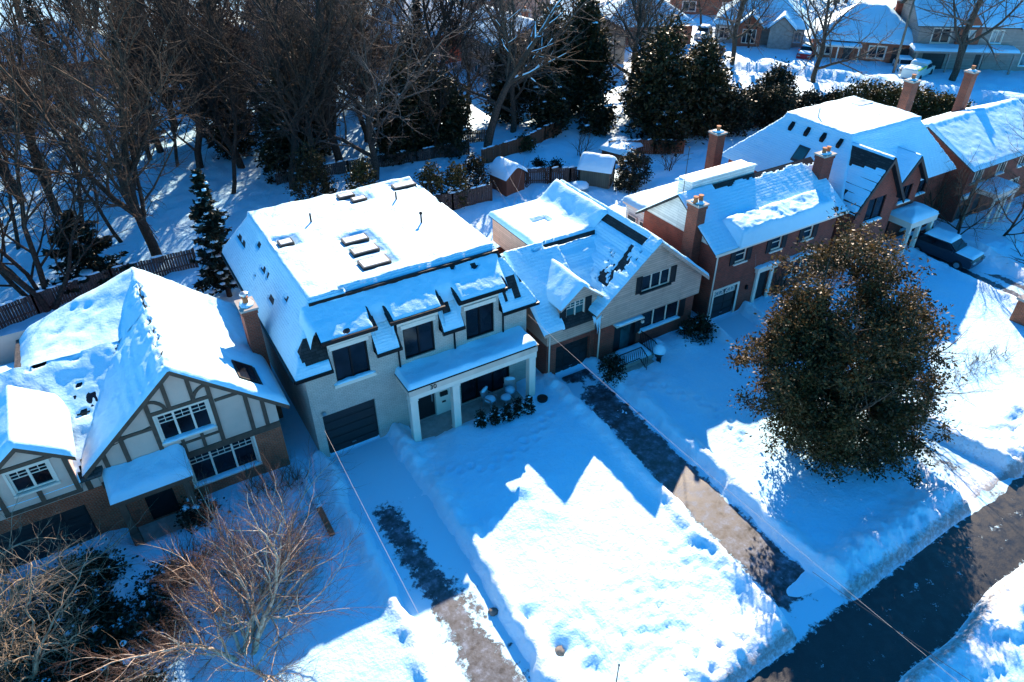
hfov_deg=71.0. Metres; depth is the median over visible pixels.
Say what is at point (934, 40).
window
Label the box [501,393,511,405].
side table
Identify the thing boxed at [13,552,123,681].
driveway
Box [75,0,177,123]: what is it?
bare tree
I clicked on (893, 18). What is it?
house
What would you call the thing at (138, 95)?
spruce tree
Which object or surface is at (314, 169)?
garden shrub
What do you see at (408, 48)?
cedar tree
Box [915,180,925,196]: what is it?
window
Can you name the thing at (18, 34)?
bare tree
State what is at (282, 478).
bare shrub
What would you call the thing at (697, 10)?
house
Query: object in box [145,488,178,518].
front door
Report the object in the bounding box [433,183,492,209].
fence
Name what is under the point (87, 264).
spruce tree
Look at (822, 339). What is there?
leafy tree
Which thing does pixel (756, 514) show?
overhead wire
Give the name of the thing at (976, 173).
window
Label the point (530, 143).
garden shrub
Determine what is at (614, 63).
bare tree
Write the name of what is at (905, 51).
garage door
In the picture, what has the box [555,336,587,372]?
garage door
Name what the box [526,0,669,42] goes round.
bare tree
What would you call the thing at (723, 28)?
window
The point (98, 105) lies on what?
bare tree
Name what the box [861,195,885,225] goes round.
window
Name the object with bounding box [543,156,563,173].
garden shrub
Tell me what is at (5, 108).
bare tree
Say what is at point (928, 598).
road
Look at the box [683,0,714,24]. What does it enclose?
bare tree
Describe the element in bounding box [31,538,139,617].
evergreen bush
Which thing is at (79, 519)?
garage door
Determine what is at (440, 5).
bare tree
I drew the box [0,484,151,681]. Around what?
bare shrub
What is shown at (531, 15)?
house
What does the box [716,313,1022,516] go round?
driveway
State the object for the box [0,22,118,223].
bare tree
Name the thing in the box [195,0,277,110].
bare tree
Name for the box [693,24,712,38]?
parked car
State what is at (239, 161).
bare tree
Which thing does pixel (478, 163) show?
garden shrub
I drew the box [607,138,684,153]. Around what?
fence
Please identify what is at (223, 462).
window
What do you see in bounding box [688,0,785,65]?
bare tree
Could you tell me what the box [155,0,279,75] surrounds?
bare tree
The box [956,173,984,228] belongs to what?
utility pole
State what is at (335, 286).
house
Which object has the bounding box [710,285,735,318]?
garage door
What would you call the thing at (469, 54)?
bare tree
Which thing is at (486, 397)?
porch chair
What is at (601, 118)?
bush
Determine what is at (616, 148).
shed
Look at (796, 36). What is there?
window
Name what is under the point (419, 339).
window
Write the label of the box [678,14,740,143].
cedar tree
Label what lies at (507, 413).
conical shrub
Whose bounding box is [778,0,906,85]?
bare tree
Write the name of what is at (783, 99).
yew bush
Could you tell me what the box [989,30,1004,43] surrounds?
window
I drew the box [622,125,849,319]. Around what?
house
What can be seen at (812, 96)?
yew bush
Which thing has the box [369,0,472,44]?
bare tree
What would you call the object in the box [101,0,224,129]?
bare tree
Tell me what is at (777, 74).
yew bush
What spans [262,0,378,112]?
bare tree
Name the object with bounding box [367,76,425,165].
cedar tree
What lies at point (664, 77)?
cedar tree
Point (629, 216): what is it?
window
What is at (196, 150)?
bare tree
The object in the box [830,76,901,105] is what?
hedge
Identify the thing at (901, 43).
utility pole
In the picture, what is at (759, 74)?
road
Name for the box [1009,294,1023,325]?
gate pillar
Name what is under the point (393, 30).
bare tree
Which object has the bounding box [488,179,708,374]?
house
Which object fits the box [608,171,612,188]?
door
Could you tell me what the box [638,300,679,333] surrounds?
window
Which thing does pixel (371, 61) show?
bare tree
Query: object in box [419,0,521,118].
bare tree
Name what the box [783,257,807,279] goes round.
window
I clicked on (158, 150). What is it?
bare tree
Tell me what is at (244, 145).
cedar tree
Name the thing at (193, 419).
window
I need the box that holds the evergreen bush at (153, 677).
[111,663,176,681]
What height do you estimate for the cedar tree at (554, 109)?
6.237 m
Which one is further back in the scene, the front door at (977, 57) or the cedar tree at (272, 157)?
the front door at (977, 57)
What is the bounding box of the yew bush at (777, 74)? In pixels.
[752,56,806,110]
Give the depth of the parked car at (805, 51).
90.70 m
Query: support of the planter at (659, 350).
on the ground
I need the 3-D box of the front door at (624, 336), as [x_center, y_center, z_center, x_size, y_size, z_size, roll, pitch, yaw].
[6.186,-0.245,39.658,1.600,2.150,0.060,-19,40,-25]
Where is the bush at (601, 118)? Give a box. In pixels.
[575,88,622,136]
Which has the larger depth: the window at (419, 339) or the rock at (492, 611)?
the window at (419, 339)
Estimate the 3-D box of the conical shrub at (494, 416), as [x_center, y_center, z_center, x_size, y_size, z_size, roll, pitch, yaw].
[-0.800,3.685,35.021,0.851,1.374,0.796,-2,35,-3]
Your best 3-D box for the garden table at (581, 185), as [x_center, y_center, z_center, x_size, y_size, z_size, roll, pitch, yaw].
[5.482,-12.393,57.825,1.401,0.950,1.412,-19,40,-25]
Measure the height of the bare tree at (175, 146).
15.975 m
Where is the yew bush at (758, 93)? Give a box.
[733,79,772,130]
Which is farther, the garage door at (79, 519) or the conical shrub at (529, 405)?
the conical shrub at (529, 405)
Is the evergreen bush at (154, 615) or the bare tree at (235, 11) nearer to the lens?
the evergreen bush at (154, 615)
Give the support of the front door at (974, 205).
in the house at (960, 127)
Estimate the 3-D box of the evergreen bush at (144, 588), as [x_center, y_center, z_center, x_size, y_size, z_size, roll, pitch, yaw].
[-13.241,9.282,27.187,2.555,1.626,2.475,-19,40,-25]
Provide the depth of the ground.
31.24 m
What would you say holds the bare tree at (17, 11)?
on the ground
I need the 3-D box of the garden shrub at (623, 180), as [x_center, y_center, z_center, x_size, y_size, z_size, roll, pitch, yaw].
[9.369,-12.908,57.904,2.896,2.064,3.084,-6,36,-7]
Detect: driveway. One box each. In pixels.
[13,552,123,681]
[329,437,530,681]
[559,368,844,632]
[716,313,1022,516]
[923,251,1023,296]
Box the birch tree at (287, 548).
[34,433,394,681]
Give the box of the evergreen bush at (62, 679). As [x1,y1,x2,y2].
[22,657,117,681]
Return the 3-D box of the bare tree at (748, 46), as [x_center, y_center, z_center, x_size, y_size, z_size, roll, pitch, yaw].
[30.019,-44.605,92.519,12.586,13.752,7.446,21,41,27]
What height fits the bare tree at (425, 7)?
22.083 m
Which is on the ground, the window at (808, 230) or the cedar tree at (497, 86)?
the cedar tree at (497, 86)
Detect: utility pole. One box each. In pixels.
[892,0,914,72]
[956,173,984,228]
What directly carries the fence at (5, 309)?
on the ground
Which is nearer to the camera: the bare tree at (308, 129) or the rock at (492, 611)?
the rock at (492, 611)
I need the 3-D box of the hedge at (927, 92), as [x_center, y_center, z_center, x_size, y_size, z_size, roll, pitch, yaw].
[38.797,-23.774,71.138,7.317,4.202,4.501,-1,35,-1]
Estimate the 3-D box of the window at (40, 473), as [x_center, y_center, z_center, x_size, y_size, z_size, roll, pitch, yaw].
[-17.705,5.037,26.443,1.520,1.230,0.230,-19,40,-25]
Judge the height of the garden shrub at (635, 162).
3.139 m
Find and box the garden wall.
[298,468,334,535]
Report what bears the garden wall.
on the ground
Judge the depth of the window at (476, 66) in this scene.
84.00 m
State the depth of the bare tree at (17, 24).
71.90 m
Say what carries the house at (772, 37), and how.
on the ground
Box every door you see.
[0,505,98,568]
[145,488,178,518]
[323,399,378,452]
[418,393,434,419]
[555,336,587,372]
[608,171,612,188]
[612,322,634,352]
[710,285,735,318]
[754,270,767,298]
[841,48,851,58]
[889,48,909,62]
[922,53,944,68]
[953,200,963,220]
[969,193,980,214]
[971,54,983,68]
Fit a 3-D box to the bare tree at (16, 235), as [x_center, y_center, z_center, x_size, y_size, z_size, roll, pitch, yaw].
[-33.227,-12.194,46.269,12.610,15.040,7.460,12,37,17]
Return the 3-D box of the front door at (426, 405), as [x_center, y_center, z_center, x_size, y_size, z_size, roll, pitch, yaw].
[-4.285,2.901,35.308,0.980,2.250,0.110,-19,40,-25]
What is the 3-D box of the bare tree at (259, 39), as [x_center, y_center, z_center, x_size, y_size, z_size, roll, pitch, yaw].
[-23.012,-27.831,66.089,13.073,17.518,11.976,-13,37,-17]
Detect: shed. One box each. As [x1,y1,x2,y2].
[486,156,527,196]
[577,152,618,188]
[599,136,642,160]
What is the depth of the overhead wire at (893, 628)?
19.42 m
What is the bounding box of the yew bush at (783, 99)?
[754,79,799,128]
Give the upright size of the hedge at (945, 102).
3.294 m
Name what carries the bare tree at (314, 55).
on the ground
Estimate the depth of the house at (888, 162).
47.66 m
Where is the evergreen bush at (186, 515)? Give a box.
[170,489,231,534]
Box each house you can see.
[0,20,112,93]
[0,78,54,132]
[0,267,289,573]
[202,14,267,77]
[220,176,539,456]
[366,0,468,70]
[458,0,549,18]
[462,6,542,79]
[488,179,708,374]
[542,0,625,63]
[600,0,697,44]
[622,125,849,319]
[670,0,730,15]
[712,0,809,49]
[722,74,955,271]
[811,0,912,62]
[893,0,1023,74]
[921,65,1023,226]
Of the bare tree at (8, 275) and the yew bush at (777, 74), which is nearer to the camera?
the bare tree at (8, 275)
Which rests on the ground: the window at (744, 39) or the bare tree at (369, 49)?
the bare tree at (369, 49)
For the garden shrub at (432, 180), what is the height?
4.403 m
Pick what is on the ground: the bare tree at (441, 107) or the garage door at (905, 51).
the bare tree at (441, 107)
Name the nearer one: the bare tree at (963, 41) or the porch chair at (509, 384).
the porch chair at (509, 384)
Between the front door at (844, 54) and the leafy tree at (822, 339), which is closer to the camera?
the leafy tree at (822, 339)
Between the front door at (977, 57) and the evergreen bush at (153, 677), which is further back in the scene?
the front door at (977, 57)
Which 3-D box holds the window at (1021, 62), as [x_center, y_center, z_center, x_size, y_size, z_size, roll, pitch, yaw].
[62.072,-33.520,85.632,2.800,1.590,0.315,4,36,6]
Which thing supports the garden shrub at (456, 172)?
on the ground
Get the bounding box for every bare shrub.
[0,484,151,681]
[0,505,189,681]
[150,518,230,597]
[237,450,312,507]
[520,160,534,187]
[542,161,554,183]
[569,124,594,156]
[658,142,686,170]
[1005,227,1023,267]
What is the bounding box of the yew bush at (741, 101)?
[710,80,760,137]
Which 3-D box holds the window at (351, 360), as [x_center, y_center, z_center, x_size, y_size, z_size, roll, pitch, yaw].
[-7.135,0.849,31.777,1.580,1.810,0.094,-19,40,-25]
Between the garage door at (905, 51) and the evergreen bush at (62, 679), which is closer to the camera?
the evergreen bush at (62, 679)
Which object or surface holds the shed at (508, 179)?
on the ground
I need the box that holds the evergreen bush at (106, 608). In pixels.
[0,586,151,681]
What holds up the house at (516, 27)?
on the ground
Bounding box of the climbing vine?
[771,251,796,291]
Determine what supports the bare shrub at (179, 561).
on the ground
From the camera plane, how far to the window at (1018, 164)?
53.91 m
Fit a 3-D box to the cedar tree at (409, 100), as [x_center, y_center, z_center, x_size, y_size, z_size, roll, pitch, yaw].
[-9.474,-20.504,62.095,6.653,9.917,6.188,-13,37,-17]
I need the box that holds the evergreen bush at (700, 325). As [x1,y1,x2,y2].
[674,311,718,346]
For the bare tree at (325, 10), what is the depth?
73.41 m
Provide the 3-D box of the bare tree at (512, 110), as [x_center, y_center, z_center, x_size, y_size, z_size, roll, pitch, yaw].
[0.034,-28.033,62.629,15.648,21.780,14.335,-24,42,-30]
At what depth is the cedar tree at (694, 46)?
69.56 m
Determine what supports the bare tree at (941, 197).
on the ground
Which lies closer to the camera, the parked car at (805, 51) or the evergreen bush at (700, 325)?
the evergreen bush at (700, 325)
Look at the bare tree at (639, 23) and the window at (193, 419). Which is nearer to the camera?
the window at (193, 419)
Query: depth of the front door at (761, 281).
44.05 m
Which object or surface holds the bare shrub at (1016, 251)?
on the ground
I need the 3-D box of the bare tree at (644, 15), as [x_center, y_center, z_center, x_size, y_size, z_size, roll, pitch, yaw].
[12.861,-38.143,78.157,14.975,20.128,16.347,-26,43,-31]
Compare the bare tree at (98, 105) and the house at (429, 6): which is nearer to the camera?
the bare tree at (98, 105)
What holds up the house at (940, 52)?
on the ground
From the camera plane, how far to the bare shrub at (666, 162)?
61.12 m
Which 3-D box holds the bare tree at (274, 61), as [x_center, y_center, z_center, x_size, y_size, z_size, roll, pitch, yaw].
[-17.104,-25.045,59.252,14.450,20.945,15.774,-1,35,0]
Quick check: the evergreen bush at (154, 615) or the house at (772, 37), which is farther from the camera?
the house at (772, 37)
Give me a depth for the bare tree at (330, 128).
53.97 m
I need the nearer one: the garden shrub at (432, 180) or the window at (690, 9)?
the garden shrub at (432, 180)
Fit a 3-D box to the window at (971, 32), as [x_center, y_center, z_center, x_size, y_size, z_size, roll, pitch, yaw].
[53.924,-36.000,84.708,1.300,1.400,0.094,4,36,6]
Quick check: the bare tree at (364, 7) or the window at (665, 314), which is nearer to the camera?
the window at (665, 314)
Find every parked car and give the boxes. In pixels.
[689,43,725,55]
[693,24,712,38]
[796,42,813,59]
[892,55,912,72]
[907,227,985,269]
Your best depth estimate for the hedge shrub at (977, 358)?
38.81 m
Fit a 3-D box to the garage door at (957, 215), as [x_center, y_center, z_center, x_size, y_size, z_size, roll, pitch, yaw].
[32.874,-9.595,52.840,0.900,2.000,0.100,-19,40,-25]
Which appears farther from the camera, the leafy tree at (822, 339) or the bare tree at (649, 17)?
the bare tree at (649, 17)
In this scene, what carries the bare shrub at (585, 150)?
on the ground
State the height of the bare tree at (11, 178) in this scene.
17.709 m
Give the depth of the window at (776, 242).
42.73 m
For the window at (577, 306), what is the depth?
36.76 m
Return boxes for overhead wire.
[301,384,453,680]
[533,319,957,681]
[813,572,971,681]
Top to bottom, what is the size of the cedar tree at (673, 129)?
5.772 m
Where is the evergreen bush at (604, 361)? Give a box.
[596,350,625,373]
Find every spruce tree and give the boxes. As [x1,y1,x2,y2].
[22,0,91,129]
[39,209,134,294]
[103,0,157,105]
[110,30,163,160]
[156,0,212,130]
[186,167,238,296]
[193,0,244,68]
[200,0,251,99]
[345,6,370,104]
[411,0,438,74]
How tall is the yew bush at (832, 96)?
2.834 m
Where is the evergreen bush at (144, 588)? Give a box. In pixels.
[123,558,188,607]
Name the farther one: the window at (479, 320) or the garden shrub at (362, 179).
the garden shrub at (362, 179)
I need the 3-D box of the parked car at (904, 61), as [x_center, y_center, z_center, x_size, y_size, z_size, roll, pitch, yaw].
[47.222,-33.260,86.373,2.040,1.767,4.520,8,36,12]
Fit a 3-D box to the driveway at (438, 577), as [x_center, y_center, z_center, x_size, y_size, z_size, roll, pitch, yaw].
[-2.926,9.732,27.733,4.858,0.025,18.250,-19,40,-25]
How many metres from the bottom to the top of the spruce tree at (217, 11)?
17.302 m
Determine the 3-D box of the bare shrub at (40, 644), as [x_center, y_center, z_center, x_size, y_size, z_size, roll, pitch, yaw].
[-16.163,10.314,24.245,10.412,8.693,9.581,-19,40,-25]
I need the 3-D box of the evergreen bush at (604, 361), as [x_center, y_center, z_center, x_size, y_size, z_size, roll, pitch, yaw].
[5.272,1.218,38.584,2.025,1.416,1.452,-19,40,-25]
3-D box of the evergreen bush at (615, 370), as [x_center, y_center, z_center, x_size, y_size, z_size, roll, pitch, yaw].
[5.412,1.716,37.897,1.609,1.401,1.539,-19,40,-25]
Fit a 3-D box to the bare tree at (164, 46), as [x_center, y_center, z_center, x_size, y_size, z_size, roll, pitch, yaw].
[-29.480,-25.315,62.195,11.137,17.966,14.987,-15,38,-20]
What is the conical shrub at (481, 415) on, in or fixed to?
on the ground
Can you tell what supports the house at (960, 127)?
on the ground
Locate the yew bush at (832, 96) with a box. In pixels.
[816,86,841,104]
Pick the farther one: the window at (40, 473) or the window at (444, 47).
the window at (444, 47)
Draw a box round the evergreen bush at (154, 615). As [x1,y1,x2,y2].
[64,589,200,681]
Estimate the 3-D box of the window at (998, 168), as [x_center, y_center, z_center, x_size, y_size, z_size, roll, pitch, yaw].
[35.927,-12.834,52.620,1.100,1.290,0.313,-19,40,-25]
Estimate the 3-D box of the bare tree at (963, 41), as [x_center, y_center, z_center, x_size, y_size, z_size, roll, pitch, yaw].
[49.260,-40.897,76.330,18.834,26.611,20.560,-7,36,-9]
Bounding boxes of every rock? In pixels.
[488,607,497,615]
[555,645,564,656]
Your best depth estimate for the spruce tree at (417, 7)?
74.48 m
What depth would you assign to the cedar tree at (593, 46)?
69.70 m
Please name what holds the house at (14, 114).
on the ground
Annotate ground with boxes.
[0,0,1023,681]
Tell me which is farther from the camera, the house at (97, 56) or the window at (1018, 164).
the house at (97, 56)
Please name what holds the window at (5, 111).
in the house at (14, 114)
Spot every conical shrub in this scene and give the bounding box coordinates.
[474,409,489,428]
[487,405,502,425]
[501,402,514,422]
[511,396,524,417]
[521,394,535,414]
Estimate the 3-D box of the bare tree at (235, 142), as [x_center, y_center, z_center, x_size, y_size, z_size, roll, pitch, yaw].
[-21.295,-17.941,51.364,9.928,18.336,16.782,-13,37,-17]
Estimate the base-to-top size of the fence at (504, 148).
1.930 m
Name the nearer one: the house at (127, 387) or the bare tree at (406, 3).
the house at (127, 387)
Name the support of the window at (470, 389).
in the house at (335, 286)
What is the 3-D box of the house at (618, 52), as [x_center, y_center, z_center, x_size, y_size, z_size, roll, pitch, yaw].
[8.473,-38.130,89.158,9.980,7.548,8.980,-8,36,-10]
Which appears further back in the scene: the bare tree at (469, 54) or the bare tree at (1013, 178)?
the bare tree at (469, 54)
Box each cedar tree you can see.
[189,12,260,161]
[233,55,309,183]
[279,18,340,161]
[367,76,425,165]
[373,43,435,158]
[390,10,437,95]
[419,57,474,159]
[480,31,533,124]
[516,0,590,125]
[523,73,576,137]
[563,0,619,118]
[616,25,668,122]
[621,0,706,142]
[648,90,692,157]
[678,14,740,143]
[685,30,712,76]
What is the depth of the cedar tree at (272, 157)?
57.36 m
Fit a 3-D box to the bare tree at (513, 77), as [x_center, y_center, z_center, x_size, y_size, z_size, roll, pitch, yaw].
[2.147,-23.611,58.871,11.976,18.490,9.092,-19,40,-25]
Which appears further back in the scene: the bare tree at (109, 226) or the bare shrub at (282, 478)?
the bare tree at (109, 226)
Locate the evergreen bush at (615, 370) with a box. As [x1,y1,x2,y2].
[600,360,627,387]
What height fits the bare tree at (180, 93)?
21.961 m
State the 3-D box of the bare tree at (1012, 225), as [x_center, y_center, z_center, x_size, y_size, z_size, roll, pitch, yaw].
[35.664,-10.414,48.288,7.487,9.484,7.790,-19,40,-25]
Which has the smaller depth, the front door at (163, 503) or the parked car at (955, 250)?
the front door at (163, 503)
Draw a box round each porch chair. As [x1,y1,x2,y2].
[480,385,496,409]
[503,377,516,397]
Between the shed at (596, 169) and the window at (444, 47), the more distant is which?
the window at (444, 47)
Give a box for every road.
[624,60,984,105]
[746,475,1023,681]
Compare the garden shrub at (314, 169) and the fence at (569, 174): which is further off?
the fence at (569, 174)
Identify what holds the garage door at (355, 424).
in the house at (335, 286)
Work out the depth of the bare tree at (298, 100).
59.20 m
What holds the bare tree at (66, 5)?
on the ground
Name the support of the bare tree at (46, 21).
on the ground
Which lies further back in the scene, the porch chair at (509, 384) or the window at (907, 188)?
the window at (907, 188)
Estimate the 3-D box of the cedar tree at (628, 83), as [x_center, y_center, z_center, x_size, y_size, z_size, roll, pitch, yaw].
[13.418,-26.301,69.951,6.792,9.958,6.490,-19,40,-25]
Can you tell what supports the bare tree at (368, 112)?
on the ground
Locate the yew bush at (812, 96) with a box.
[794,79,835,109]
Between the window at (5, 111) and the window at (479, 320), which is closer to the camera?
the window at (479, 320)
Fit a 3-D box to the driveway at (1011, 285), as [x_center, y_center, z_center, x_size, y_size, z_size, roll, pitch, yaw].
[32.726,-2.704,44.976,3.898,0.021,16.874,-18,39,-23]
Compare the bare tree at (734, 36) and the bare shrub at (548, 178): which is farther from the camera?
the bare tree at (734, 36)
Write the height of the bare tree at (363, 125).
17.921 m
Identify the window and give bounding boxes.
[0,111,35,128]
[1,459,60,498]
[152,399,217,445]
[188,436,262,488]
[332,340,369,380]
[403,321,434,358]
[434,47,448,61]
[461,366,508,402]
[465,302,493,338]
[474,62,481,73]
[566,298,584,315]
[627,213,636,223]
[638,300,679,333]
[640,267,671,294]
[682,1,696,11]
[718,26,730,38]
[732,248,747,265]
[741,29,756,43]
[769,236,782,253]
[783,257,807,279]
[792,31,802,43]
[801,225,813,241]
[818,46,832,54]
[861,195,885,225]
[866,45,887,59]
[896,183,912,205]
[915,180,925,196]
[929,27,953,43]
[968,30,975,39]
[971,170,983,182]
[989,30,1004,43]
[995,162,1006,175]
[1016,156,1023,167]
[1017,53,1023,66]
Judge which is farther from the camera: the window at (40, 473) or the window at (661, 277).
the window at (661, 277)
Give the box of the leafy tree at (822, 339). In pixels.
[723,201,967,487]
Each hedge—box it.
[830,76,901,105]
[873,81,939,116]
[910,90,974,119]
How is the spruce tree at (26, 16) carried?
on the ground
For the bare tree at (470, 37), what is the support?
on the ground
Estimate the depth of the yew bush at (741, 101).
66.79 m
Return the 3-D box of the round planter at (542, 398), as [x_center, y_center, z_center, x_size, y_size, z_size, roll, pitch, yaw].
[1.552,3.013,36.676,0.560,0.330,0.546,-19,40,-25]
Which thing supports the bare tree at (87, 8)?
on the ground
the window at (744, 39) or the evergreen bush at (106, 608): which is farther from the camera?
the window at (744, 39)
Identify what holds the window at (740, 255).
in the house at (727, 227)
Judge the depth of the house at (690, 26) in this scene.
95.83 m
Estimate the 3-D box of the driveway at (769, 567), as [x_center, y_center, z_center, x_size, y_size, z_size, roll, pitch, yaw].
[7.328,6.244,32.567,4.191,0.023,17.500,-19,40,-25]
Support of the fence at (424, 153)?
on the ground
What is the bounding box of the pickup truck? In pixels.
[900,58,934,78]
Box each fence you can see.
[0,247,198,329]
[273,140,469,184]
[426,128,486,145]
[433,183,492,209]
[480,122,561,163]
[524,166,579,183]
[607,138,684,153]
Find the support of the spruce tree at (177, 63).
on the ground
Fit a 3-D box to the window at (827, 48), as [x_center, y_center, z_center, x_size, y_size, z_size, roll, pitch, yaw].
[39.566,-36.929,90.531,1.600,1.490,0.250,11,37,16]
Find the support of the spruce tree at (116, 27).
on the ground
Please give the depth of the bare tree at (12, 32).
55.81 m
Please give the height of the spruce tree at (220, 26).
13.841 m
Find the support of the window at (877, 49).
in the house at (893, 18)
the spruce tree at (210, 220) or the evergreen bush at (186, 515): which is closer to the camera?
the evergreen bush at (186, 515)
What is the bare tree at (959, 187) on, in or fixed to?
on the ground
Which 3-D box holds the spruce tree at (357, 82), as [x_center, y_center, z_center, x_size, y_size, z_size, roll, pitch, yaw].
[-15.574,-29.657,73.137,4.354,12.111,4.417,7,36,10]
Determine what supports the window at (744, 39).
in the house at (772, 37)
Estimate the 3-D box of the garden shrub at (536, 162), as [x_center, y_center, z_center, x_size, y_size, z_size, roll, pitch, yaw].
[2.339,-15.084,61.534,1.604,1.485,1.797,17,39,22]
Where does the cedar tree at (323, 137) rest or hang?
on the ground
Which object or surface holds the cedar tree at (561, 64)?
on the ground
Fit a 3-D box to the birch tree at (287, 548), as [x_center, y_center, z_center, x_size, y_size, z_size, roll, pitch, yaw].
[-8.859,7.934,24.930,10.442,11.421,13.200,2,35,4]
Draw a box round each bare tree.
[0,0,41,26]
[0,0,109,215]
[0,0,131,129]
[0,0,163,162]
[0,0,233,262]
[0,1,48,72]
[0,9,70,200]
[0,13,140,312]
[0,20,122,242]
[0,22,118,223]
[0,25,49,159]
[0,78,53,249]
[1,0,188,211]
[16,0,193,152]
[25,0,112,27]
[32,0,104,32]
[49,0,266,168]
[74,0,280,168]
[74,2,242,165]
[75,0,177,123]
[76,0,234,170]
[86,0,216,146]
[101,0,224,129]
[129,0,268,193]
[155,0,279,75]
[167,0,373,188]
[173,0,429,190]
[192,0,274,48]
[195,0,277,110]
[195,0,417,169]
[198,0,385,165]
[222,0,325,97]
[232,23,394,164]
[240,0,471,179]
[250,0,389,98]
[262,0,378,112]
[275,0,450,142]
[302,0,399,21]
[309,0,458,151]
[312,0,400,116]
[319,0,397,107]
[337,0,513,107]
[365,0,449,67]
[366,0,488,72]
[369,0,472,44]
[386,0,469,156]
[410,0,512,90]
[411,0,597,132]
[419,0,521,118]
[451,0,560,121]
[461,0,597,152]
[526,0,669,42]
[539,0,636,102]
[549,0,720,74]
[604,0,691,55]
[626,0,677,43]
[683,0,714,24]
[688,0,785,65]
[720,0,788,47]
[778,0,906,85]
[890,0,1023,80]
[901,322,1003,404]
[916,130,962,227]
[920,143,1023,247]
[984,96,1023,207]
[984,147,1023,251]
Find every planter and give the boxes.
[537,394,547,402]
[653,343,665,361]
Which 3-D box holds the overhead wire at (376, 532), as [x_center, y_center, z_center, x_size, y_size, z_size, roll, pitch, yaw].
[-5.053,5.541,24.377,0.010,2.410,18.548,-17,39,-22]
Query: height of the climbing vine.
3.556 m
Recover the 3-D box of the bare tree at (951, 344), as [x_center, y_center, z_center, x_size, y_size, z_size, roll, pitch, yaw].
[20.307,1.153,36.170,5.362,5.104,7.111,6,36,9]
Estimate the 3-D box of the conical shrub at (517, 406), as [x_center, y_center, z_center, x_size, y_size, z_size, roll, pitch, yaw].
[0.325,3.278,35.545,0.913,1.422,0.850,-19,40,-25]
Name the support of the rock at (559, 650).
on the ground
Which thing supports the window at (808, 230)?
in the house at (727, 227)
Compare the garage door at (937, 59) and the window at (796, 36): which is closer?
the garage door at (937, 59)
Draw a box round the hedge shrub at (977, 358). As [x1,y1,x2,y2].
[944,339,1018,384]
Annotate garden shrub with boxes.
[283,135,339,201]
[341,150,380,189]
[413,158,449,204]
[435,160,473,208]
[460,152,492,190]
[512,132,540,153]
[531,156,547,168]
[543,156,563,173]
[609,167,644,194]
[612,146,655,184]
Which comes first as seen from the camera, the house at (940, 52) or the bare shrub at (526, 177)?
the bare shrub at (526, 177)
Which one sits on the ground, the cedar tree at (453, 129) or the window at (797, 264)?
the cedar tree at (453, 129)
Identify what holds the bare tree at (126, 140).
on the ground
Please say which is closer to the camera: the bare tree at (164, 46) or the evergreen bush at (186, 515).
the evergreen bush at (186, 515)
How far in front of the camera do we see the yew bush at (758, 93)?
68.26 m
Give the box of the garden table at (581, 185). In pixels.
[571,181,588,189]

